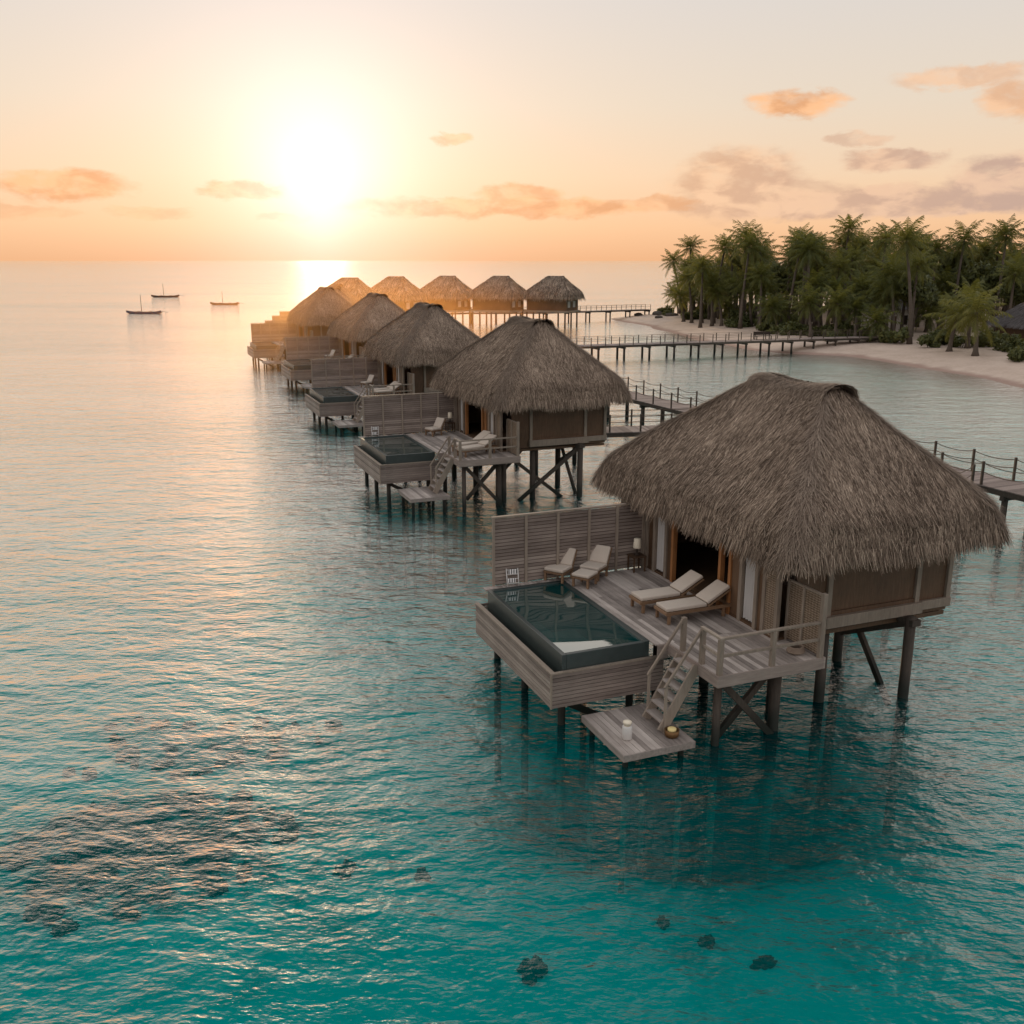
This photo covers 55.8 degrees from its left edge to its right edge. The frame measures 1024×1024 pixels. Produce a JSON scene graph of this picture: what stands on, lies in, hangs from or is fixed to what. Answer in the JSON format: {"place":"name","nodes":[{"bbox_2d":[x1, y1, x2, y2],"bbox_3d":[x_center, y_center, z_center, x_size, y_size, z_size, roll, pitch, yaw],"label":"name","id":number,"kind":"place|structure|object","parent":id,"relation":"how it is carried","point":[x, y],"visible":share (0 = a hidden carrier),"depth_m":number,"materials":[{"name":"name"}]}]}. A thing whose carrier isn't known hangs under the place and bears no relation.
{"place":"outdoors","nodes":[
{"label":"outdoors","id":0,"kind":"place"},
{"bbox_2d":[0,261,1023,1023],"bbox_3d":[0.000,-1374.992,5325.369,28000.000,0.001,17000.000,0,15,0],"label":"water","id":1,"kind":"structure","parent":0,"point":[286,737],"depth_m":22.48,"materials":[{"name":"liquid"}]},
{"bbox_2d":[247,286,351,369],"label":"overwater villa","id":2,"kind":"object","parent":1,"relation":"in","point":[316,312],"visible":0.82,"depth_m":102.90,"materials":[{"name":"plant"}]},
{"bbox_2d":[265,287,355,356],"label":"overwater villa","id":3,"kind":"object","parent":1,"relation":"in","point":[344,295],"visible":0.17,"depth_m":114.18,"materials":[{"name":"wood"}]},
{"bbox_2d":[272,285,357,320],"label":"overwater villa","id":4,"kind":"object","parent":1,"relation":"in","point":[279,317],"visible":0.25,"depth_m":127.69,"materials":[{"name":"wood"}]},
{"bbox_2d":[281,292,405,393],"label":"overwater villa","id":5,"kind":"object","parent":1,"relation":"in","point":[353,328],"visible":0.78,"depth_m":85.08,"materials":[{"name":"plant"}]},
{"bbox_2d":[327,277,377,298],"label":"overwater villa","id":6,"kind":"object","parent":1,"relation":"in","point":[357,287],"visible":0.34,"depth_m":146.39,"materials":[{"name":"plant"}]},
{"bbox_2d":[305,302,479,433],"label":"overwater villa","id":7,"kind":"object","parent":1,"relation":"in","point":[414,347],"visible":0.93,"depth_m":65.61,"materials":[{"name":"plant"}]},
{"bbox_2d":[371,276,427,310],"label":"overwater villa","id":8,"kind":"object","parent":1,"relation":"in","point":[403,293],"visible":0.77,"depth_m":156.85,"materials":[{"name":"plant"}]},
{"bbox_2d":[420,275,471,325],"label":"overwater villa","id":9,"kind":"object","parent":1,"relation":"in","point":[449,294],"visible":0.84,"depth_m":163.21,"materials":[{"name":"plant"}]},
{"bbox_2d":[353,315,633,515],"bbox_3d":[-1.491,-2.195,49.114,12.142,15.141,10.846,-6,16,-21],"label":"overwater villa","id":10,"kind":"object","parent":1,"relation":"in","point":[517,385],"visible":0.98,"depth_m":45.57,"materials":[{"name":"plant"}]},
{"bbox_2d":[425,417,445,436],"bbox_3d":[-3.885,-4.328,49.128,0.893,0.850,0.640,-13,19,-40],"label":"lounge chair","id":11,"kind":"object","parent":10,"relation":"on","point":[438,424],"visible":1,"depth_m":49.05,"materials":[{"name":"fabric"}]},
{"bbox_2d":[451,430,492,451],"bbox_3d":[-1.865,-3.291,45.209,1.950,0.818,0.660,-12,19,-38],"label":"sun lounger","id":12,"kind":"object","parent":10,"relation":"on","point":[483,434],"visible":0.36,"depth_m":45.19,"materials":[{"name":"fabric"}]},
{"bbox_2d":[457,434,497,457],"bbox_3d":[-1.585,-3.047,44.275,1.950,0.818,0.660,-12,19,-38],"label":"sun lounger","id":13,"kind":"object","parent":10,"relation":"on","point":[482,444],"visible":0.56,"depth_m":44.24,"materials":[{"name":"fabric"}]},
{"bbox_2d":[465,276,526,326],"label":"overwater villa","id":14,"kind":"object","parent":1,"relation":"in","point":[503,294],"visible":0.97,"depth_m":162.56,"materials":[{"name":"plant"}]},
{"bbox_2d":[449,304,650,325],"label":"jetty","id":15,"kind":"object","parent":1,"relation":"in","point":[606,311],"visible":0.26,"depth_m":179.54,"materials":[{"name":"wood"}]},
{"bbox_2d":[520,276,585,330],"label":"overwater villa","id":16,"kind":"object","parent":1,"relation":"in","point":[556,294],"visible":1,"depth_m":161.61,"materials":[{"name":"plant"}]},
{"bbox_2d":[572,408,692,463],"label":"jetty","id":17,"kind":"object","parent":1,"relation":"in","point":[624,431],"visible":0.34,"depth_m":52.81,"materials":[{"name":"wood"}]},
{"bbox_2d":[572,329,881,367],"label":"jetty","id":18,"kind":"object","parent":1,"relation":"in","point":[649,345],"visible":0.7,"depth_m":114.23,"materials":[{"name":"wood"}]},
{"bbox_2d":[475,371,1014,767],"bbox_3d":[5.439,3.739,27.833,12.142,15.141,10.846,-6,16,-21],"label":"overwater villa","id":19,"kind":"object","parent":1,"relation":"in","point":[808,515],"visible":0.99,"depth_m":24.27,"materials":[{"name":"plant"}]},
{"bbox_2d":[544,548,577,583],"bbox_3d":[1.419,1.517,28.183,0.640,0.850,0.893,9,17,31],"label":"lounge chair","id":20,"kind":"object","parent":19,"relation":"on","point":[564,567],"visible":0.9,"depth_m":28.08,"materials":[{"name":"fabric"}]},
{"bbox_2d":[571,568,597,588],"bbox_3d":[2.078,1.897,27.639,0.560,0.390,0.600,9,17,31],"label":"footstool","id":21,"kind":"object","parent":19,"relation":"on","point":[586,575],"visible":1,"depth_m":27.47,"materials":[{"name":"fabric"}]},
{"bbox_2d":[579,545,611,580],"bbox_3d":[2.459,1.466,28.379,0.640,0.850,0.893,9,17,31],"label":"lounge chair","id":22,"kind":"object","parent":19,"relation":"on","point":[600,555],"visible":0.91,"depth_m":28.40,"materials":[{"name":"fabric"}]},
{"bbox_2d":[622,719,631,740],"bbox_3d":[2.623,4.957,22.047,0.230,0.450,0.226,-6,16,-21],"label":"lantern","id":23,"kind":"object","parent":19,"relation":"on","point":[627,730],"visible":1,"depth_m":21.97,"materials":[{"name":"glass"}]},
{"bbox_2d":[627,552,646,572],"bbox_3d":[3.722,1.513,28.935,0.440,0.480,0.440,-6,16,-21],"label":"side table","id":24,"kind":"object","parent":19,"relation":"on","point":[633,556],"visible":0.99,"depth_m":28.82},
{"bbox_2d":[629,570,703,613],"bbox_3d":[4.160,2.114,25.957,1.950,0.818,0.660,-6,16,-21],"label":"sun lounger","id":25,"kind":"object","parent":19,"relation":"on","point":[682,586],"visible":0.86,"depth_m":25.86,"materials":[{"name":"fabric"}]},
{"bbox_2d":[665,726,678,738],"bbox_3d":[3.664,5.043,22.190,0.340,0.210,0.335,-6,16,-21],"label":"candle bowl","id":26,"kind":"object","parent":19,"relation":"on","point":[671,732],"visible":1,"depth_m":22.09,"materials":[{"name":"wood"}]},
{"bbox_2d":[654,579,731,624],"bbox_3d":[4.708,2.322,25.159,1.950,0.818,0.660,-6,16,-21],"label":"sun lounger","id":27,"kind":"object","parent":19,"relation":"on","point":[706,598],"visible":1,"depth_m":25.06,"materials":[{"name":"fabric"}]},
{"bbox_2d":[786,644,804,654],"bbox_3d":[6.715,3.225,22.887,0.446,0.191,0.441,-6,16,-21],"label":"rope coil","id":28,"kind":"object","parent":19,"relation":"on","point":[797,649],"visible":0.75,"depth_m":22.75,"materials":[{"name":"fabric"}]},
{"bbox_2d":[607,377,1023,521],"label":"jetty","id":29,"kind":"object","parent":1,"relation":"in","point":[1006,490],"visible":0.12,"depth_m":42.17,"materials":[{"name":"wood"}]},
{"bbox_2d":[0,0,1023,260],"label":"sky","id":30,"kind":"structure","parent":0,"point":[131,130],"materials":[{"name":"orange"}]},
{"bbox_2d":[542,305,1023,445],"bbox_3d":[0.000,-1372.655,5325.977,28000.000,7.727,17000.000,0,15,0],"label":"ground","id":31,"kind":"structure","parent":0,"point":[988,363],"depth_m":113.57,"materials":[{"name":"sand"}]},
{"bbox_2d":[659,249,684,313],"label":"palm tree","id":32,"kind":"object","parent":31,"relation":"on","point":[672,258],"visible":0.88,"depth_m":181.45,"materials":[{"name":"green plant"}]},
{"bbox_2d":[664,282,692,321],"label":"palm tree","id":33,"kind":"object","parent":31,"relation":"on","point":[679,299],"visible":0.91,"depth_m":163.66,"materials":[{"name":"green plant"}]},
{"bbox_2d":[669,262,698,322],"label":"palm tree","id":34,"kind":"object","parent":31,"relation":"on","point":[682,277],"visible":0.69,"depth_m":160.05,"materials":[{"name":"green plant"}]},
{"bbox_2d":[673,234,706,311],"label":"palm tree","id":35,"kind":"object","parent":31,"relation":"on","point":[691,244],"visible":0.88,"depth_m":183.86,"materials":[{"name":"green plant"}]},
{"bbox_2d":[682,256,715,322],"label":"palm tree","id":36,"kind":"object","parent":31,"relation":"on","point":[692,275],"visible":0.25,"depth_m":157.92,"materials":[{"name":"green plant"}]},
{"bbox_2d":[685,250,722,327],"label":"palm tree","id":37,"kind":"object","parent":31,"relation":"on","point":[703,264],"visible":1,"depth_m":150.57,"materials":[{"name":"green plant"}]},
{"bbox_2d":[693,265,731,325],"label":"palm tree","id":38,"kind":"object","parent":31,"relation":"on","point":[707,283],"visible":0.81,"depth_m":151.92,"materials":[{"name":"green plant"}]},
{"bbox_2d":[699,280,732,325],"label":"palm tree","id":39,"kind":"object","parent":31,"relation":"on","point":[712,293],"visible":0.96,"depth_m":151.17,"materials":[{"name":"green plant"}]},
{"bbox_2d":[709,231,740,323],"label":"palm tree","id":40,"kind":"object","parent":31,"relation":"on","point":[726,249],"visible":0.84,"depth_m":153.82,"materials":[{"name":"green plant"}]},
{"bbox_2d":[714,295,739,320],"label":"palm tree","id":41,"kind":"object","parent":31,"relation":"on","point":[727,305],"visible":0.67,"depth_m":154.47,"materials":[{"name":"green plant"}]},
{"bbox_2d":[718,269,740,317],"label":"palm tree","id":42,"kind":"object","parent":31,"relation":"on","point":[729,275],"visible":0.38,"depth_m":155.19,"materials":[{"name":"green plant"}]},
{"bbox_2d":[723,262,771,326],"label":"palm tree","id":43,"kind":"object","parent":31,"relation":"on","point":[740,285],"visible":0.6,"depth_m":147.87,"materials":[{"name":"green plant"}]},
{"bbox_2d":[725,219,769,317],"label":"palm tree","id":44,"kind":"object","parent":31,"relation":"on","point":[745,231],"visible":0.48,"depth_m":148.14,"materials":[{"name":"green plant"}]},
{"bbox_2d":[728,227,770,328],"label":"palm tree","id":45,"kind":"object","parent":31,"relation":"on","point":[750,243],"visible":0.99,"depth_m":143.84,"materials":[{"name":"green plant"}]},
{"bbox_2d":[743,258,778,324],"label":"palm tree","id":46,"kind":"object","parent":31,"relation":"on","point":[762,273],"visible":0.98,"depth_m":142.22,"materials":[{"name":"green plant"}]},
{"bbox_2d":[742,269,785,324],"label":"palm tree","id":47,"kind":"object","parent":31,"relation":"on","point":[763,289],"visible":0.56,"depth_m":145.16,"materials":[{"name":"green plant"}]},
{"bbox_2d":[743,233,784,312],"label":"palm tree","id":48,"kind":"object","parent":31,"relation":"on","point":[762,254],"visible":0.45,"depth_m":147.50,"materials":[{"name":"green plant"}]},
{"bbox_2d":[754,292,788,325],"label":"palm tree","id":49,"kind":"object","parent":31,"relation":"on","point":[772,311],"visible":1,"depth_m":136.47,"materials":[{"name":"green plant"}]},
{"bbox_2d":[765,260,795,294],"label":"broadleaf tree","id":50,"kind":"object","parent":31,"relation":"on","point":[779,273],"visible":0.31,"depth_m":158.25,"materials":[{"name":"green plant"}]},
{"bbox_2d":[759,290,804,324],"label":"palm tree","id":51,"kind":"object","parent":31,"relation":"on","point":[785,293],"visible":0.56,"depth_m":138.98,"materials":[{"name":"green plant"}]},
{"bbox_2d":[775,244,802,312],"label":"palm tree","id":52,"kind":"object","parent":31,"relation":"on","point":[788,268],"visible":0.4,"depth_m":149.71,"materials":[{"name":"green plant"}]},
{"bbox_2d":[781,266,802,316],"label":"palm tree","id":53,"kind":"object","parent":31,"relation":"on","point":[799,277],"visible":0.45,"depth_m":145.75,"materials":[{"name":"green plant"}]},
{"bbox_2d":[779,320,807,334],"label":"shrub","id":54,"kind":"object","parent":31,"relation":"on","point":[788,327],"visible":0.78,"depth_m":131.09,"materials":[{"name":"green plant"}]},
{"bbox_2d":[782,226,821,324],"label":"palm tree","id":55,"kind":"object","parent":31,"relation":"on","point":[795,272],"visible":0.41,"depth_m":136.40,"materials":[{"name":"green plant"}]},
{"bbox_2d":[783,228,825,323],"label":"palm tree","id":56,"kind":"object","parent":31,"relation":"on","point":[804,269],"visible":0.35,"depth_m":137.00,"materials":[{"name":"green plant"}]},
{"bbox_2d":[785,281,831,336],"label":"palm tree","id":57,"kind":"object","parent":31,"relation":"on","point":[807,305],"visible":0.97,"depth_m":127.92,"materials":[{"name":"green plant"}]},
{"bbox_2d":[788,231,831,325],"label":"palm tree","id":58,"kind":"object","parent":31,"relation":"on","point":[808,244],"visible":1,"depth_m":132.04,"materials":[{"name":"green plant"}]},
{"bbox_2d":[793,265,836,327],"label":"palm tree","id":59,"kind":"object","parent":31,"relation":"on","point":[816,281],"visible":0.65,"depth_m":130.21,"materials":[{"name":"green plant"}]},
{"bbox_2d":[798,255,836,325],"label":"palm tree","id":60,"kind":"object","parent":31,"relation":"on","point":[814,316],"visible":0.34,"depth_m":142.52,"materials":[{"name":"green plant"}]},
{"bbox_2d":[819,320,846,336],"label":"shrub","id":61,"kind":"object","parent":31,"relation":"on","point":[826,327],"visible":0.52,"depth_m":127.12,"materials":[{"name":"green plant"}]},
{"bbox_2d":[820,273,853,323],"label":"palm tree","id":62,"kind":"object","parent":31,"relation":"on","point":[834,284],"visible":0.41,"depth_m":129.31,"materials":[{"name":"green plant"}]},
{"bbox_2d":[819,250,861,324],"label":"palm tree","id":63,"kind":"object","parent":31,"relation":"on","point":[838,266],"visible":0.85,"depth_m":132.58,"materials":[{"name":"green plant"}]},
{"bbox_2d":[816,283,865,331],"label":"palm tree","id":64,"kind":"object","parent":31,"relation":"on","point":[835,298],"visible":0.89,"depth_m":124.77,"materials":[{"name":"green plant"}]},
{"bbox_2d":[822,232,864,320],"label":"palm tree","id":65,"kind":"object","parent":31,"relation":"on","point":[838,243],"visible":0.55,"depth_m":139.82,"materials":[{"name":"green plant"}]},
{"bbox_2d":[829,213,869,318],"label":"palm tree","id":66,"kind":"object","parent":31,"relation":"on","point":[849,222],"visible":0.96,"depth_m":137.40,"materials":[{"name":"green plant"}]},
{"bbox_2d":[835,242,871,321],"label":"palm tree","id":67,"kind":"object","parent":31,"relation":"on","point":[859,256],"visible":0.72,"depth_m":133.86,"materials":[{"name":"green plant"}]},
{"bbox_2d":[839,293,876,335],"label":"palm tree","id":68,"kind":"object","parent":31,"relation":"on","point":[857,304],"visible":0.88,"depth_m":123.45,"materials":[{"name":"green plant"}]},
{"bbox_2d":[845,268,878,327],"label":"palm tree","id":69,"kind":"object","parent":31,"relation":"on","point":[861,281],"visible":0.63,"depth_m":129.07,"materials":[{"name":"green plant"}]},
{"bbox_2d":[849,227,879,323],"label":"palm tree","id":70,"kind":"object","parent":31,"relation":"on","point":[866,242],"visible":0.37,"depth_m":148.09,"materials":[{"name":"green plant"}]},
{"bbox_2d":[848,247,893,298],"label":"palm tree","id":71,"kind":"object","parent":31,"relation":"on","point":[869,258],"visible":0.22,"depth_m":136.42,"materials":[{"name":"green plant"}]},
{"bbox_2d":[855,302,902,342],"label":"palm tree","id":72,"kind":"object","parent":31,"relation":"on","point":[877,316],"visible":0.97,"depth_m":120.20,"materials":[{"name":"green plant"}]},
{"bbox_2d":[857,272,908,329],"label":"palm tree","id":73,"kind":"object","parent":31,"relation":"on","point":[887,301],"visible":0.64,"depth_m":123.59,"materials":[{"name":"green plant"}]},
{"bbox_2d":[861,222,909,278],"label":"palm tree","id":74,"kind":"object","parent":31,"relation":"on","point":[886,244],"visible":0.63,"depth_m":134.34,"materials":[{"name":"green plant"}]},
{"bbox_2d":[855,298,915,331],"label":"beach house","id":75,"kind":"structure","parent":31,"relation":"on","point":[906,317],"depth_m":135.01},
{"bbox_2d":[864,250,919,332],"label":"palm tree","id":76,"kind":"object","parent":31,"relation":"on","point":[890,269],"visible":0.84,"depth_m":122.12,"materials":[{"name":"green plant"}]},
{"bbox_2d":[878,326,912,342],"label":"shrub","id":77,"kind":"object","parent":31,"relation":"on","point":[888,336],"visible":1,"depth_m":118.89,"materials":[{"name":"green plant"}]},
{"bbox_2d":[877,215,934,343],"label":"palm tree","id":78,"kind":"object","parent":31,"relation":"on","point":[910,235],"visible":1,"depth_m":115.08,"materials":[{"name":"green plant"}]},
{"bbox_2d":[896,278,938,317],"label":"broadleaf tree","id":79,"kind":"object","parent":31,"relation":"on","point":[925,292],"visible":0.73,"depth_m":121.36,"materials":[{"name":"green plant"}]},
{"bbox_2d":[894,247,942,326],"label":"palm tree","id":80,"kind":"object","parent":31,"relation":"on","point":[917,270],"visible":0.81,"depth_m":119.14,"materials":[{"name":"green plant"}]},
{"bbox_2d":[895,270,941,336],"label":"palm tree","id":81,"kind":"object","parent":31,"relation":"on","point":[934,303],"visible":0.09,"depth_m":124.48,"materials":[{"name":"green plant"}]},
{"bbox_2d":[905,297,951,331],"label":"palm tree","id":82,"kind":"object","parent":31,"relation":"on","point":[928,320],"visible":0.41,"depth_m":133.19,"materials":[{"name":"green plant"}]},
{"bbox_2d":[916,333,940,347],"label":"shrub","id":83,"kind":"object","parent":31,"relation":"on","point":[927,339],"visible":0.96,"depth_m":113.40,"materials":[{"name":"green plant"}]},
{"bbox_2d":[919,235,954,328],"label":"palm tree","id":84,"kind":"object","parent":31,"relation":"on","point":[938,246],"visible":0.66,"depth_m":137.33,"materials":[{"name":"green plant"}]},
{"bbox_2d":[925,327,955,344],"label":"shrub","id":85,"kind":"object","parent":31,"relation":"on","point":[941,338],"visible":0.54,"depth_m":115.79,"materials":[{"name":"green plant"}]},
{"bbox_2d":[931,266,968,327],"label":"palm tree","id":86,"kind":"object","parent":31,"relation":"on","point":[943,277],"visible":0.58,"depth_m":140.50,"materials":[{"name":"green plant"}]},
{"bbox_2d":[922,292,988,351],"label":"palm tree","id":87,"kind":"object","parent":31,"relation":"on","point":[952,322],"visible":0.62,"depth_m":108.39,"materials":[{"name":"green plant"}]},
{"bbox_2d":[932,250,981,323],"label":"palm tree","id":88,"kind":"object","parent":31,"relation":"on","point":[963,265],"visible":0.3,"depth_m":145.21,"materials":[{"name":"green plant"}]},
{"bbox_2d":[939,234,982,274],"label":"palm tree","id":89,"kind":"object","parent":31,"relation":"on","point":[958,255],"visible":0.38,"depth_m":143.88,"materials":[{"name":"green plant"}]},
{"bbox_2d":[935,219,992,294],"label":"palm tree","id":90,"kind":"object","parent":31,"relation":"on","point":[967,236],"visible":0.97,"depth_m":135.87,"materials":[{"name":"green plant"}]},
{"bbox_2d":[939,276,998,348],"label":"palm tree","id":91,"kind":"object","parent":31,"relation":"on","point":[975,289],"visible":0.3,"depth_m":110.26,"materials":[{"name":"green plant"}]},
{"bbox_2d":[935,283,1013,355],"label":"palm tree","id":92,"kind":"object","parent":31,"relation":"on","point":[975,305],"visible":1,"depth_m":104.04,"materials":[{"name":"green plant"}]},
{"bbox_2d":[970,234,1006,265],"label":"palm tree","id":93,"kind":"object","parent":31,"relation":"on","point":[983,250],"visible":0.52,"depth_m":144.85,"materials":[{"name":"green plant"}]},
{"bbox_2d":[970,324,1009,346],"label":"shrub","id":94,"kind":"object","parent":31,"relation":"on","point":[983,341],"visible":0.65,"depth_m":111.94,"materials":[{"name":"green plant"}]},
{"bbox_2d":[960,260,1022,320],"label":"broadleaf tree","id":95,"kind":"object","parent":31,"relation":"on","point":[980,272],"visible":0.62,"depth_m":136.07,"materials":[{"name":"green plant"}]},
{"bbox_2d":[978,226,1018,317],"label":"palm tree","id":96,"kind":"object","parent":31,"relation":"on","point":[990,254],"visible":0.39,"depth_m":144.93,"materials":[{"name":"green plant"}]},
{"bbox_2d":[984,214,1023,331],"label":"palm tree","id":97,"kind":"object","parent":31,"relation":"on","point":[1004,230],"visible":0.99,"depth_m":131.66,"materials":[{"name":"green plant"}]},
{"bbox_2d":[986,302,1023,340],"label":"beach hut","id":98,"kind":"object","parent":31,"relation":"on","point":[1011,325],"visible":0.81,"depth_m":115.80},
{"bbox_2d":[990,253,1023,308],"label":"palm tree","id":99,"kind":"object","parent":31,"relation":"on","point":[1012,269],"visible":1,"depth_m":126.77,"materials":[{"name":"green plant"}]},
{"bbox_2d":[995,248,1023,311],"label":"palm tree","id":100,"kind":"object","parent":31,"relation":"on","point":[1007,259],"visible":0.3,"depth_m":138.06,"materials":[{"name":"green plant"}]},
{"bbox_2d":[998,281,1023,306],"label":"broadleaf tree","id":101,"kind":"object","parent":31,"relation":"on","point":[1018,296],"visible":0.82,"depth_m":128.96,"materials":[{"name":"green plant"}]},
{"bbox_2d":[1000,333,1023,352],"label":"shrub","id":102,"kind":"object","parent":31,"relation":"on","point":[1015,339],"visible":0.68,"depth_m":106.76,"materials":[{"name":"green plant"}]},
{"bbox_2d":[1006,341,1023,361],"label":"shrub","id":103,"kind":"object","parent":31,"relation":"on","point":[1017,354],"visible":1,"depth_m":98.16,"materials":[{"name":"green plant"}]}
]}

